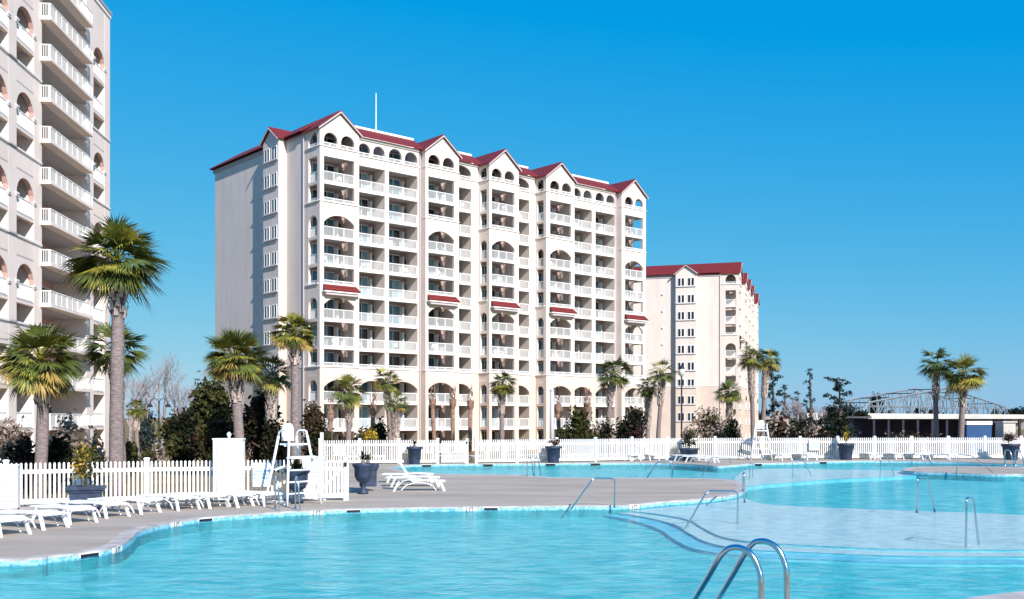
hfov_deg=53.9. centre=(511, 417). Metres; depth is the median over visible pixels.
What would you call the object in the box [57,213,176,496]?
palm tree
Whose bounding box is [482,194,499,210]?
patio door
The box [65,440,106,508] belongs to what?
planter
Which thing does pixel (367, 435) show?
golden shrub
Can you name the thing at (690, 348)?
window
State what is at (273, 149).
window
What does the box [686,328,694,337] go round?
window
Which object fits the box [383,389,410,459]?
palm tree
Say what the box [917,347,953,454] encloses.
palm tree
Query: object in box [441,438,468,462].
picket gate
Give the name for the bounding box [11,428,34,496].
evergreen shrub
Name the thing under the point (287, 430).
lifeguard chair
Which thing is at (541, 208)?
patio door
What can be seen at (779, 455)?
lounger
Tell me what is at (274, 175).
window
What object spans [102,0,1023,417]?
sky
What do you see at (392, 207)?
patio door
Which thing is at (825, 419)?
broadleaf tree
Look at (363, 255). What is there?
patio door
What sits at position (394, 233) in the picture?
patio door
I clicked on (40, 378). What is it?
palm tree
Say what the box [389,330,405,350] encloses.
patio door
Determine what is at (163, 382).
bare tree
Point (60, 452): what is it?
evergreen shrub
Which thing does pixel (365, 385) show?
patio door
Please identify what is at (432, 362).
patio door
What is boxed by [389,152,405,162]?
patio door
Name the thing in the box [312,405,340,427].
patio door
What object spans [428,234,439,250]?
patio door
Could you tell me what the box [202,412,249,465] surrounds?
evergreen shrub
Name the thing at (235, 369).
palm tree
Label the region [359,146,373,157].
patio door
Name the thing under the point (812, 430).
evergreen shrub
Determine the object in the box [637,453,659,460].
lounger
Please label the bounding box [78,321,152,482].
palm tree
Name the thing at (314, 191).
patio door
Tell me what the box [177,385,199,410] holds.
bare tree
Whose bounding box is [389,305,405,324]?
patio door
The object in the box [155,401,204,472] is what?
evergreen shrub
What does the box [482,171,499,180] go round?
patio door
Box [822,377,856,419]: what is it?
pine tree
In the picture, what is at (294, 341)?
palm tree
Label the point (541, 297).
patio door
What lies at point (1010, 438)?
planter
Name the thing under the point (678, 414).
window
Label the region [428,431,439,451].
patio door
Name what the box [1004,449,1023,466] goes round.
pool ladder
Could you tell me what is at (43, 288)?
patio door
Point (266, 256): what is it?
window
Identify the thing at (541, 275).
patio door
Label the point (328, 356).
patio door
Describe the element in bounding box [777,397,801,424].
bare tree
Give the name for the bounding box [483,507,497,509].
skimmer
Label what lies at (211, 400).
evergreen tree
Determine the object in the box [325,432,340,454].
patio door
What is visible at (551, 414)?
white pole
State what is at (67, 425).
dry shrub
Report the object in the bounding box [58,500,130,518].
lounger
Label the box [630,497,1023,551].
shallow shelf
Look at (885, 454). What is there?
lounger
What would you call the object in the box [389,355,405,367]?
patio door
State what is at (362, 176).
patio door
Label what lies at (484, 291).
patio door
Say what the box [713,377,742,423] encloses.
palm tree
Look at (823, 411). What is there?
bare tree
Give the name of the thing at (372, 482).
planter
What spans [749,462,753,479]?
handrail
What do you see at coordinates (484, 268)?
patio door
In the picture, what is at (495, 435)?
patio door
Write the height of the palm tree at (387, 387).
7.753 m
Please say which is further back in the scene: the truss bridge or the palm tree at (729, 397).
the truss bridge
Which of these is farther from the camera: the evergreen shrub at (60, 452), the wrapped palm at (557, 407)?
the wrapped palm at (557, 407)
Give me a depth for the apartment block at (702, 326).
176.13 m
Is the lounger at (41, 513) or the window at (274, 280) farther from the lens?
the window at (274, 280)
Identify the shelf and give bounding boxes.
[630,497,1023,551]
[734,469,915,489]
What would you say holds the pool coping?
on the pool deck
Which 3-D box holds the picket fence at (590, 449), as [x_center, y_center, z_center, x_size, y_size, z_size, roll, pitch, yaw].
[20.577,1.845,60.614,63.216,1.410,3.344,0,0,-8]
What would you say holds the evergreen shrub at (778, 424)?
on the ground
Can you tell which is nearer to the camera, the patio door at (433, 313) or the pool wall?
the pool wall
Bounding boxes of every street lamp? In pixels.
[147,398,170,466]
[678,364,684,437]
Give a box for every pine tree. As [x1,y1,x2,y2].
[766,368,783,444]
[779,384,790,418]
[791,391,808,413]
[802,368,814,422]
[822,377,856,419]
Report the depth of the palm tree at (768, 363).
87.78 m
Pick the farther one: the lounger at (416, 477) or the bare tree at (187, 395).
the bare tree at (187, 395)
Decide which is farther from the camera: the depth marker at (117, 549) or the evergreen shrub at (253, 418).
the evergreen shrub at (253, 418)
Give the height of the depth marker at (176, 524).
0.103 m
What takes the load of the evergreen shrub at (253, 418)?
on the ground
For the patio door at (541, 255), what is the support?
in the apartment block at (290, 213)
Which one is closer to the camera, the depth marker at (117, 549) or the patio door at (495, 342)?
the depth marker at (117, 549)
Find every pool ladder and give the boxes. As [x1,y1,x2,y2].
[274,476,300,510]
[526,457,540,475]
[692,538,789,598]
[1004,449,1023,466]
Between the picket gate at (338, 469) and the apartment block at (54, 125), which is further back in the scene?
the apartment block at (54, 125)
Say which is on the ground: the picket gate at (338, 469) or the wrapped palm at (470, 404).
the wrapped palm at (470, 404)
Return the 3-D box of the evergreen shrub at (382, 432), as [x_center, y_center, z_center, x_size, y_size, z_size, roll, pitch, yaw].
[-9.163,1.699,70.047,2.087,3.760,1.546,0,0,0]
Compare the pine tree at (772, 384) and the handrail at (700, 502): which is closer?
the handrail at (700, 502)
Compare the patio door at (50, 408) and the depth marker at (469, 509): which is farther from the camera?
the patio door at (50, 408)
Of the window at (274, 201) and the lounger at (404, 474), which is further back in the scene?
the window at (274, 201)
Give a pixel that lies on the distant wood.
(150, 415)
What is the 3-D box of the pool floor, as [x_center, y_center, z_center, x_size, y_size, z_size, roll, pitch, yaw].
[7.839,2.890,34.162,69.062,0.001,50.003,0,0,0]
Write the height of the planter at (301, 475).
1.352 m
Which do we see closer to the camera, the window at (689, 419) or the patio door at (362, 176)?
the patio door at (362, 176)
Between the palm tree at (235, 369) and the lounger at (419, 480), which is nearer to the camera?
the lounger at (419, 480)
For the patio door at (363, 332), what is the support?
in the apartment block at (290, 213)
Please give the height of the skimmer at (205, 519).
0.075 m
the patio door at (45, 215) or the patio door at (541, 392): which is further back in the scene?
the patio door at (541, 392)
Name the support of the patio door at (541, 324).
in the apartment block at (290, 213)
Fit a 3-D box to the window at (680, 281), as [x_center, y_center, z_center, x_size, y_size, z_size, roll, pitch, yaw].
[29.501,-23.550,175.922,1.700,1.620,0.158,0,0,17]
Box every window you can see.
[262,148,269,164]
[262,174,270,190]
[262,201,269,216]
[262,227,269,242]
[262,253,269,268]
[262,279,269,294]
[262,305,269,320]
[262,331,269,346]
[269,145,277,161]
[269,172,277,187]
[269,198,277,214]
[269,225,277,240]
[269,251,277,266]
[269,277,277,292]
[269,304,277,319]
[676,295,685,303]
[676,311,685,320]
[676,328,685,337]
[676,345,684,354]
[676,396,685,404]
[676,413,685,421]
[677,278,685,286]
[677,362,684,370]
[677,379,685,387]
[686,277,695,286]
[686,294,694,303]
[686,311,694,320]
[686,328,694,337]
[686,379,695,387]
[686,396,695,404]
[686,413,694,421]
[687,345,695,353]
[687,362,695,370]
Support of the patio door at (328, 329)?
in the apartment block at (290, 213)
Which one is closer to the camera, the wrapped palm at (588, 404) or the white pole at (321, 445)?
the white pole at (321, 445)
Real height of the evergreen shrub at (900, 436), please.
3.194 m
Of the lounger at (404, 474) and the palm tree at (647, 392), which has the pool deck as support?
the lounger at (404, 474)
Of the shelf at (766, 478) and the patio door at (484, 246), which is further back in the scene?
the patio door at (484, 246)
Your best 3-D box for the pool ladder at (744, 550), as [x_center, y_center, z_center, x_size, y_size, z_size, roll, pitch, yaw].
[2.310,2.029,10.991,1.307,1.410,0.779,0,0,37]
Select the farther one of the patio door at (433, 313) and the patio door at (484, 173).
the patio door at (484, 173)
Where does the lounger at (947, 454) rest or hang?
on the pool deck
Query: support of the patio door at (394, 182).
in the apartment block at (290, 213)
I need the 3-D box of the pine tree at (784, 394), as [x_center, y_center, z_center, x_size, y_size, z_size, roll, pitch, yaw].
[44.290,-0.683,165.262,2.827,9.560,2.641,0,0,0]
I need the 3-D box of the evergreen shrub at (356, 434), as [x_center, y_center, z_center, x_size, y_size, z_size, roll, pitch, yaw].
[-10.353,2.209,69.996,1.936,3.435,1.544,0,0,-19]
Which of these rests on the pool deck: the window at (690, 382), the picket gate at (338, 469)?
the picket gate at (338, 469)
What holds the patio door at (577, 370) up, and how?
in the apartment block at (290, 213)
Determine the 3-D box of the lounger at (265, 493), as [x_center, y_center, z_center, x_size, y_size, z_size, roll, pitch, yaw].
[-7.614,2.355,29.620,1.990,0.391,0.736,0,0,37]
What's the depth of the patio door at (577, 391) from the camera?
136.89 m
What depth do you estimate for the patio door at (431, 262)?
120.18 m
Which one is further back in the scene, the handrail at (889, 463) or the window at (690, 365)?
the window at (690, 365)
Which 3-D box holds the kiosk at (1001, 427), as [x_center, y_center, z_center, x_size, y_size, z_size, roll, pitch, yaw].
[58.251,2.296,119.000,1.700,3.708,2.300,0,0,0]
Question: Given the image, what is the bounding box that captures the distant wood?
[124,402,1012,423]
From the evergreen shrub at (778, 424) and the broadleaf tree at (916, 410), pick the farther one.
the broadleaf tree at (916, 410)
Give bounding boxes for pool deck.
[0,458,1023,598]
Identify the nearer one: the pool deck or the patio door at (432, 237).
the pool deck
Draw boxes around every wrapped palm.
[327,394,334,463]
[369,391,376,447]
[429,384,435,462]
[449,386,456,462]
[467,384,474,462]
[554,391,561,457]
[583,388,590,436]
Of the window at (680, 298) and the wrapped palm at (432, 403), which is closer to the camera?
the wrapped palm at (432, 403)
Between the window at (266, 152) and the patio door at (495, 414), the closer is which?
the window at (266, 152)
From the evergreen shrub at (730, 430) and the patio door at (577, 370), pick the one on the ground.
the evergreen shrub at (730, 430)
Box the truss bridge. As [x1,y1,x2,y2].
[765,387,1023,428]
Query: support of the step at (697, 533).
on the pool floor
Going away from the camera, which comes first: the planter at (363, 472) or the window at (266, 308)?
the planter at (363, 472)
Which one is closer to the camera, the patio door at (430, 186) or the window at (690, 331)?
the patio door at (430, 186)
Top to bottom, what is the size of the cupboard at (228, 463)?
2.040 m
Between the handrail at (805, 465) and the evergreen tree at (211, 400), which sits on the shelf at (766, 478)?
the handrail at (805, 465)
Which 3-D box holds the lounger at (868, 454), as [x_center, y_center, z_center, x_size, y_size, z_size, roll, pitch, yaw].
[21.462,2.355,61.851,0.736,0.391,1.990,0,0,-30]
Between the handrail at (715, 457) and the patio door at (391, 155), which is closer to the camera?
the handrail at (715, 457)
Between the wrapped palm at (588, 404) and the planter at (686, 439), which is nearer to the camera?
the planter at (686, 439)
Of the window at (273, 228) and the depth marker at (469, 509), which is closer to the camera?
the depth marker at (469, 509)
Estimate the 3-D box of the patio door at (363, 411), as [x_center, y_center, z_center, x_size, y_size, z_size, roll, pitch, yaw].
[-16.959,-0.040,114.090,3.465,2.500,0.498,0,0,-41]
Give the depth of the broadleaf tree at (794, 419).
149.53 m
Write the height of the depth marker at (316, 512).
0.103 m
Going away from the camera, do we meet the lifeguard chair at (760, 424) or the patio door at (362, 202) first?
the lifeguard chair at (760, 424)
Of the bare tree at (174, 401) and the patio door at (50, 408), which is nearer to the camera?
the patio door at (50, 408)
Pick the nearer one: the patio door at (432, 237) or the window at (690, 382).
the patio door at (432, 237)
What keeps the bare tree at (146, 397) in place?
on the ground
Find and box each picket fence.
[0,456,323,503]
[319,436,1023,463]
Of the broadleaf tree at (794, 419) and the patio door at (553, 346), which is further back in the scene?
the broadleaf tree at (794, 419)
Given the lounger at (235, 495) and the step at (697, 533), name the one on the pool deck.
the lounger at (235, 495)
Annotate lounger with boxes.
[0,509,69,530]
[0,515,31,537]
[29,504,97,524]
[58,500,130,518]
[87,497,161,514]
[138,493,200,510]
[164,492,229,508]
[188,492,254,507]
[223,490,284,506]
[382,472,433,482]
[386,475,439,486]
[393,461,444,490]
[454,455,481,462]
[625,454,640,460]
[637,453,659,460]
[672,454,705,461]
[682,455,718,462]
[765,453,791,460]
[789,453,816,459]
[853,453,878,459]
[872,453,903,459]
[898,453,930,459]
[924,453,956,459]
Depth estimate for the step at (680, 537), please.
20.14 m
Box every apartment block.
[0,0,111,464]
[210,110,648,455]
[633,262,759,440]
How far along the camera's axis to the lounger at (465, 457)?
57.15 m
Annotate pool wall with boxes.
[0,461,1023,578]
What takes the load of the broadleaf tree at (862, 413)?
on the ground
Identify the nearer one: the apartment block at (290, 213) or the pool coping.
the pool coping
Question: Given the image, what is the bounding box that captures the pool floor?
[0,467,1023,598]
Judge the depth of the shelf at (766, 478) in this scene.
46.28 m
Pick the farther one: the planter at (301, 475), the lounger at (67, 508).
the planter at (301, 475)
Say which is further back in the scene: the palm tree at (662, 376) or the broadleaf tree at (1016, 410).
the broadleaf tree at (1016, 410)
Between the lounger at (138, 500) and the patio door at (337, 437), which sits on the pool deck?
the lounger at (138, 500)
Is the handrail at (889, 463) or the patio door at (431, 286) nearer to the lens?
the handrail at (889, 463)
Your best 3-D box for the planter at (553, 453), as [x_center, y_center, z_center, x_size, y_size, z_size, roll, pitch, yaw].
[2.322,1.860,56.600,0.920,1.381,0.920,0,0,0]
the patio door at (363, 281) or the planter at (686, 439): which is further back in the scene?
the patio door at (363, 281)
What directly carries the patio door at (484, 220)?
in the apartment block at (290, 213)
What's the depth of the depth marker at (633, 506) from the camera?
29.36 m
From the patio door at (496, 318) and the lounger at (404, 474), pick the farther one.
the patio door at (496, 318)
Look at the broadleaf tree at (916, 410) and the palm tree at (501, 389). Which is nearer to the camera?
the palm tree at (501, 389)
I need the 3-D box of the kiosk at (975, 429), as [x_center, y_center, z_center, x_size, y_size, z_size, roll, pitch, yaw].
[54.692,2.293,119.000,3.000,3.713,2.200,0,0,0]
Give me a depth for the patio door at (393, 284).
117.43 m
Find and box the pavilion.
[846,416,1023,450]
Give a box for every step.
[603,515,1023,566]
[618,512,1023,558]
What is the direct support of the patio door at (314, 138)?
in the apartment block at (290, 213)
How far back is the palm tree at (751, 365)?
85.79 m
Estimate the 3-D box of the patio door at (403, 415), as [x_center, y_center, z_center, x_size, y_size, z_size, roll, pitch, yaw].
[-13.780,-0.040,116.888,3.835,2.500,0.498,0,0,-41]
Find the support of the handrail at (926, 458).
on the pool floor
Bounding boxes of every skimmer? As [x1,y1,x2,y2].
[78,552,99,557]
[198,518,212,521]
[345,509,360,512]
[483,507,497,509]
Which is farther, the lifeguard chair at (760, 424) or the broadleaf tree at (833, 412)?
the broadleaf tree at (833, 412)
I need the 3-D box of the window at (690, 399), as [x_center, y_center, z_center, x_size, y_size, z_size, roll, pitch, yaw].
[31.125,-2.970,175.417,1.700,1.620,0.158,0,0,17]
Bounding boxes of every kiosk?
[964,421,991,452]
[994,421,1017,452]
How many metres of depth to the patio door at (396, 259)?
117.43 m
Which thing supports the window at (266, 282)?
in the apartment block at (290, 213)
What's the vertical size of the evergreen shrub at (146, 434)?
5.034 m
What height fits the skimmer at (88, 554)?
0.075 m
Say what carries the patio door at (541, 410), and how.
in the apartment block at (290, 213)
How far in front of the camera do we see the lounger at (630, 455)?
59.24 m
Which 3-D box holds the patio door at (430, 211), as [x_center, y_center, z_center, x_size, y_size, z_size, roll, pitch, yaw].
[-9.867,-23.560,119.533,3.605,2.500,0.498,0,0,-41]
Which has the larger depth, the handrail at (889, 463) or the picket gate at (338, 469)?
the handrail at (889, 463)
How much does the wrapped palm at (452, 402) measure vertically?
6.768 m
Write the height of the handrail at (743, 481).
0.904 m
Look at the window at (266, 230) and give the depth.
113.70 m
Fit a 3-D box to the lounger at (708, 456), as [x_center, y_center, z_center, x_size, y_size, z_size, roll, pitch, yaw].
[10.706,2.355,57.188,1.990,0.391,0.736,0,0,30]
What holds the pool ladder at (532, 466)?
attached to the pool coping
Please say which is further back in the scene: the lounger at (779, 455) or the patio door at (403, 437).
the patio door at (403, 437)
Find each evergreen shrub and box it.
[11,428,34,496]
[47,433,76,494]
[125,438,143,476]
[130,416,157,459]
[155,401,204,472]
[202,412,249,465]
[242,388,282,464]
[253,416,300,471]
[299,399,335,456]
[351,425,372,458]
[370,416,390,459]
[554,404,594,457]
[588,417,615,457]
[612,405,647,456]
[679,422,699,447]
[721,413,743,458]
[765,409,795,458]
[777,421,836,458]
[789,412,816,454]
[820,413,861,450]
[853,430,951,455]
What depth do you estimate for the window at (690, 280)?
175.42 m
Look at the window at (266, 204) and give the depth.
113.72 m
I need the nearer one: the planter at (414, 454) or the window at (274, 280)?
the planter at (414, 454)
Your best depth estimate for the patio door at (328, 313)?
110.83 m
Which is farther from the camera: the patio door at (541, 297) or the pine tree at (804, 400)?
the pine tree at (804, 400)
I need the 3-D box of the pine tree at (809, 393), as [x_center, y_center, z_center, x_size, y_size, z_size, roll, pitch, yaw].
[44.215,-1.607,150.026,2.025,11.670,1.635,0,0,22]
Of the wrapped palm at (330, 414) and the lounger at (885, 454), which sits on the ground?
the wrapped palm at (330, 414)
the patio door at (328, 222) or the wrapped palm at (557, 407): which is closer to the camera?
the wrapped palm at (557, 407)
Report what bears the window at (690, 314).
in the apartment block at (702, 326)
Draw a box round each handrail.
[569,477,615,509]
[647,461,672,477]
[684,490,738,528]
[702,457,731,475]
[741,472,745,502]
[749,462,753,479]
[792,460,811,477]
[880,457,894,476]
[912,453,934,465]
[915,476,935,512]
[955,454,993,475]
[965,497,979,547]
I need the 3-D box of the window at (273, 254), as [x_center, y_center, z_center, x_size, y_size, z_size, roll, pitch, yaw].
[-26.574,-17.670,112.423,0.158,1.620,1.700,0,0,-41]
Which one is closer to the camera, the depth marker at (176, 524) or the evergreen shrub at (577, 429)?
the depth marker at (176, 524)
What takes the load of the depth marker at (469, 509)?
attached to the pool wall
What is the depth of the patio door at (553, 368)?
132.93 m
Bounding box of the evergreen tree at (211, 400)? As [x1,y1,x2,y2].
[177,370,232,466]
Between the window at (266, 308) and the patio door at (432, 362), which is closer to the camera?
the window at (266, 308)
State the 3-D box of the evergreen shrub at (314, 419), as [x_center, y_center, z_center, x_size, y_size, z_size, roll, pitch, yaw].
[-11.585,0.984,60.060,2.273,4.162,1.691,0,0,0]
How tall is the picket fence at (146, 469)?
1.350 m
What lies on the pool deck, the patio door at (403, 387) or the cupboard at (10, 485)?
the cupboard at (10, 485)
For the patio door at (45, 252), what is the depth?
78.82 m
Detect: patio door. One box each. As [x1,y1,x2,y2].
[42,211,51,220]
[42,250,51,261]
[42,286,51,302]
[49,406,51,425]
[312,135,335,144]
[312,162,340,182]
[312,189,340,201]
[312,216,340,236]
[312,243,340,264]
[312,270,340,284]
[312,298,340,319]
[312,324,340,346]
[312,351,340,364]
[312,380,340,399]
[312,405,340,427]
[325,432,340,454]
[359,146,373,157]
[359,172,373,191]
[359,198,373,216]
[359,224,373,243]
[359,250,373,269]
[359,276,373,296]
[359,302,373,322]
[359,328,373,348]
[359,354,373,367]
[359,381,373,401]
[359,406,370,426]
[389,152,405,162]
[389,178,405,195]
[389,203,405,221]
[389,229,405,247]
[389,254,405,273]
[389,279,405,299]
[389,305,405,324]
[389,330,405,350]
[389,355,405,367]
[392,382,405,400]
[399,410,405,426]
[399,432,405,451]
[428,159,437,167]
[428,184,439,199]
[428,208,439,217]
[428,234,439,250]
[428,258,439,275]
[428,283,439,293]
[428,309,439,326]
[428,332,439,351]
[428,357,439,368]
[428,384,439,402]
[428,407,439,427]
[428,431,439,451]
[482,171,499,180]
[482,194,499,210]
[482,218,499,227]
[482,242,499,258]
[482,265,499,282]
[482,289,499,299]
[482,313,499,330]
[482,336,499,354]
[482,360,499,372]
[482,385,496,401]
[482,407,498,425]
[482,431,499,449]
[539,182,556,191]
[539,205,556,220]
[539,227,556,236]
[539,250,556,266]
[539,272,556,289]
[539,295,556,305]
[539,318,556,335]
[539,340,556,357]
[539,362,556,374]
[539,386,556,402]
[539,407,555,426]
[539,430,556,448]
[575,365,579,374]
[575,388,579,403]
[726,278,727,413]
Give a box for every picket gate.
[324,457,349,499]
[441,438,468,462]
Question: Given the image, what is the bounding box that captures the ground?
[21,418,1023,504]
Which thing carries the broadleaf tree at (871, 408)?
on the ground
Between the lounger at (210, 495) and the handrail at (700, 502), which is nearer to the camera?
the handrail at (700, 502)
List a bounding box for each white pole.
[316,433,327,499]
[550,389,553,445]
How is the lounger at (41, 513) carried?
on the pool deck
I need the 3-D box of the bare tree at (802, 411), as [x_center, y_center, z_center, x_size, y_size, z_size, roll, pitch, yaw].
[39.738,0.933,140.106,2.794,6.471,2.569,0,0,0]
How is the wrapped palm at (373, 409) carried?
on the ground
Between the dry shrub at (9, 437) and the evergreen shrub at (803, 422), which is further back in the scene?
the evergreen shrub at (803, 422)
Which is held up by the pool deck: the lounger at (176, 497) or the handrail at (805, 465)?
the lounger at (176, 497)
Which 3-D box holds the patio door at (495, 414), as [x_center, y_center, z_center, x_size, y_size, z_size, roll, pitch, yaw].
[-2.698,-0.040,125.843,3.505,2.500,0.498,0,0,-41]
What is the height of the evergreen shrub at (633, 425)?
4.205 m
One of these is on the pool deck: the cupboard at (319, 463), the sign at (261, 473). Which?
the cupboard at (319, 463)
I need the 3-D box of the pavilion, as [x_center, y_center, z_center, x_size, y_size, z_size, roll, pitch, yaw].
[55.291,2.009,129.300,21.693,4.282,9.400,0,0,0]
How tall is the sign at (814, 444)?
0.660 m
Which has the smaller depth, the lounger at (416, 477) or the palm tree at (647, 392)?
the lounger at (416, 477)
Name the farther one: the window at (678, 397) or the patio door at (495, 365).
the window at (678, 397)
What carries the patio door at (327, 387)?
in the apartment block at (290, 213)
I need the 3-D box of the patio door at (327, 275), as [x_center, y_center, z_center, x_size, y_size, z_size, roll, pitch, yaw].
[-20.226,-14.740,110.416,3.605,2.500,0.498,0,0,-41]
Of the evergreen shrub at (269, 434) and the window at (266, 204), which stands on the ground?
the evergreen shrub at (269, 434)
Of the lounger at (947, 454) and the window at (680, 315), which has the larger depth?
the window at (680, 315)
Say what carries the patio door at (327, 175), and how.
in the apartment block at (290, 213)
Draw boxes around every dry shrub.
[0,415,33,463]
[48,408,86,486]
[79,425,108,484]
[141,439,167,467]
[689,399,732,458]
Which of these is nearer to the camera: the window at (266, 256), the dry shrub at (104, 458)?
the dry shrub at (104, 458)
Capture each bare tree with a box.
[124,373,155,442]
[126,375,169,420]
[134,351,189,451]
[160,370,200,415]
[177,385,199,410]
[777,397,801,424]
[790,401,806,422]
[809,403,828,422]
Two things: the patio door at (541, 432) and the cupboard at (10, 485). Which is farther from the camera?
the patio door at (541, 432)
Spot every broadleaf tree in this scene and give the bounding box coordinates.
[789,413,821,426]
[815,411,838,425]
[823,403,847,422]
[835,401,871,425]
[870,391,885,412]
[910,407,929,413]
[995,406,1023,414]
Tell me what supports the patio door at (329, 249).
in the apartment block at (290, 213)
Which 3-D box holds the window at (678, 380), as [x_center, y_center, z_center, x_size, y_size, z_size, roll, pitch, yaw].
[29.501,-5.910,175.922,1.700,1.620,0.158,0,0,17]
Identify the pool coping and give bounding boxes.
[0,461,1023,598]
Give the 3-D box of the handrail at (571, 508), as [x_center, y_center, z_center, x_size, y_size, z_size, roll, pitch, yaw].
[2.327,2.155,28.567,1.486,0.915,0.288,0,0,-21]
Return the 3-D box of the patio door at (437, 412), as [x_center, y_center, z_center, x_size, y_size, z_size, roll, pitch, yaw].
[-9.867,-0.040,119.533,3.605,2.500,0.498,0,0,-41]
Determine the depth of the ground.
69.26 m
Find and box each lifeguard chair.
[265,423,321,506]
[750,420,772,459]
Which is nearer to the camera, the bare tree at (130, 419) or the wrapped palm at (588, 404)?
the wrapped palm at (588, 404)
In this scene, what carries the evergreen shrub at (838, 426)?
on the ground
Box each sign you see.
[252,463,270,486]
[809,439,819,449]
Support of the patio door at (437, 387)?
in the apartment block at (290, 213)
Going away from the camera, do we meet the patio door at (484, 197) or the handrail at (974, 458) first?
the handrail at (974, 458)
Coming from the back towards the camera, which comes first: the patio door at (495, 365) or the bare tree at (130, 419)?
the patio door at (495, 365)
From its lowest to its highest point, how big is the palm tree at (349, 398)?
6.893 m
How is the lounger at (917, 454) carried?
on the pool deck
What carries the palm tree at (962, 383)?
on the ground
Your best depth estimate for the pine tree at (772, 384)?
149.84 m
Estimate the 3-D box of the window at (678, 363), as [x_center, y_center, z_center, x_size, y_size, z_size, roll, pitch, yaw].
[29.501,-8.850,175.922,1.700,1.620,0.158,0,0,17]
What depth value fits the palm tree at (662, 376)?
77.81 m
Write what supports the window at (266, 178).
in the apartment block at (290, 213)
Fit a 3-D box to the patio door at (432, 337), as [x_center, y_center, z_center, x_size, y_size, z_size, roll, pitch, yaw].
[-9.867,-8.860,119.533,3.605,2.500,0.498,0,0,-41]
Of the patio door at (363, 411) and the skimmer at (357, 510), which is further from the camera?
the patio door at (363, 411)
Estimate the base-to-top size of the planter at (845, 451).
2.063 m
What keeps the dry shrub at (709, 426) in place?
on the ground
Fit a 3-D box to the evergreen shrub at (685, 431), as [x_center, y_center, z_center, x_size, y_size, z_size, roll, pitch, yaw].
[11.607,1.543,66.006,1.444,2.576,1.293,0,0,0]
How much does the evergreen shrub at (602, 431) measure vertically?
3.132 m
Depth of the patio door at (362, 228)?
114.62 m
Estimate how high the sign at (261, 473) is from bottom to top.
0.720 m
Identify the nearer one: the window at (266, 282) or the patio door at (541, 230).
the window at (266, 282)
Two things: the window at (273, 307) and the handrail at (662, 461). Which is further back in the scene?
the window at (273, 307)
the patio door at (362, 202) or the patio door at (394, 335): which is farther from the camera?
the patio door at (394, 335)
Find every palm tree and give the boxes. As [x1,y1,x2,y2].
[0,320,88,498]
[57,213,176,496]
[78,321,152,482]
[124,399,149,464]
[197,325,273,479]
[252,353,290,471]
[263,311,319,465]
[326,373,371,463]
[372,368,404,459]
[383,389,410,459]
[487,371,518,458]
[594,354,635,435]
[632,376,658,459]
[647,360,677,453]
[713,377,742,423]
[736,345,765,458]
[755,348,782,458]
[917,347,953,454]
[937,352,988,454]
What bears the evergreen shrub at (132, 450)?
on the ground
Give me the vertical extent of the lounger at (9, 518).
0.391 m
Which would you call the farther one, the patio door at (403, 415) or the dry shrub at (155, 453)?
the patio door at (403, 415)
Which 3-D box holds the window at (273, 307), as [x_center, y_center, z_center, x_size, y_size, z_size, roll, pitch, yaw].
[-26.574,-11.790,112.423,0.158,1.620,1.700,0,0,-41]
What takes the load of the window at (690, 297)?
in the apartment block at (702, 326)
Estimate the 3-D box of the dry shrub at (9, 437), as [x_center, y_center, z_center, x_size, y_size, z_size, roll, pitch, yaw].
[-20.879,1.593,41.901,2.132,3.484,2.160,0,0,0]
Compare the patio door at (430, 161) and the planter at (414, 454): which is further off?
the patio door at (430, 161)
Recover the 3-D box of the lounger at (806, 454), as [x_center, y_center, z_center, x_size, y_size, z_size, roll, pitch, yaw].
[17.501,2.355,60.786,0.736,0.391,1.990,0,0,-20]
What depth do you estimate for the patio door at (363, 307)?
114.54 m
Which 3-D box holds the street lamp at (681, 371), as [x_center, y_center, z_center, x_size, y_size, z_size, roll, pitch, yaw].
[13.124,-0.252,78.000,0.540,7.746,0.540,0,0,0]
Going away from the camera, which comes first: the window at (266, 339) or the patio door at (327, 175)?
the patio door at (327, 175)
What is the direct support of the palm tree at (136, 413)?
on the ground
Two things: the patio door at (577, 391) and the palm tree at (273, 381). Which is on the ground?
the palm tree at (273, 381)
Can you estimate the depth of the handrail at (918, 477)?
27.73 m
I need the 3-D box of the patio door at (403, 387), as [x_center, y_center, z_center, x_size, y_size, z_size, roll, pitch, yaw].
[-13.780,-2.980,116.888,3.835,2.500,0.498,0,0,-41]
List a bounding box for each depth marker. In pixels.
[112,546,121,553]
[171,522,180,526]
[309,511,323,514]
[463,507,476,510]
[628,505,638,508]
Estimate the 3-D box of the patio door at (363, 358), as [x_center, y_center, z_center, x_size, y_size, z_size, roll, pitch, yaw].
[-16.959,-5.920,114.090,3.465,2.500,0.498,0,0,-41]
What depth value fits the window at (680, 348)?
175.98 m
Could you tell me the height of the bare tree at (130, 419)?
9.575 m
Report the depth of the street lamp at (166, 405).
84.95 m
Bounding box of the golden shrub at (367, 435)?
[359,427,378,459]
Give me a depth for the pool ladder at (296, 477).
27.71 m
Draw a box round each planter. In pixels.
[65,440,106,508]
[284,459,309,503]
[352,451,373,493]
[359,454,378,486]
[406,440,421,463]
[545,438,561,462]
[679,428,698,460]
[837,426,854,459]
[1001,430,1020,459]
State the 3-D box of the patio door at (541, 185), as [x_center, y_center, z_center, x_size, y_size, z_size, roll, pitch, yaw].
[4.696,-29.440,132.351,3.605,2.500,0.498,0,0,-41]
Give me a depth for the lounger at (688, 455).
58.64 m
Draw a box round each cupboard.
[0,464,21,508]
[212,432,245,499]
[302,458,325,497]

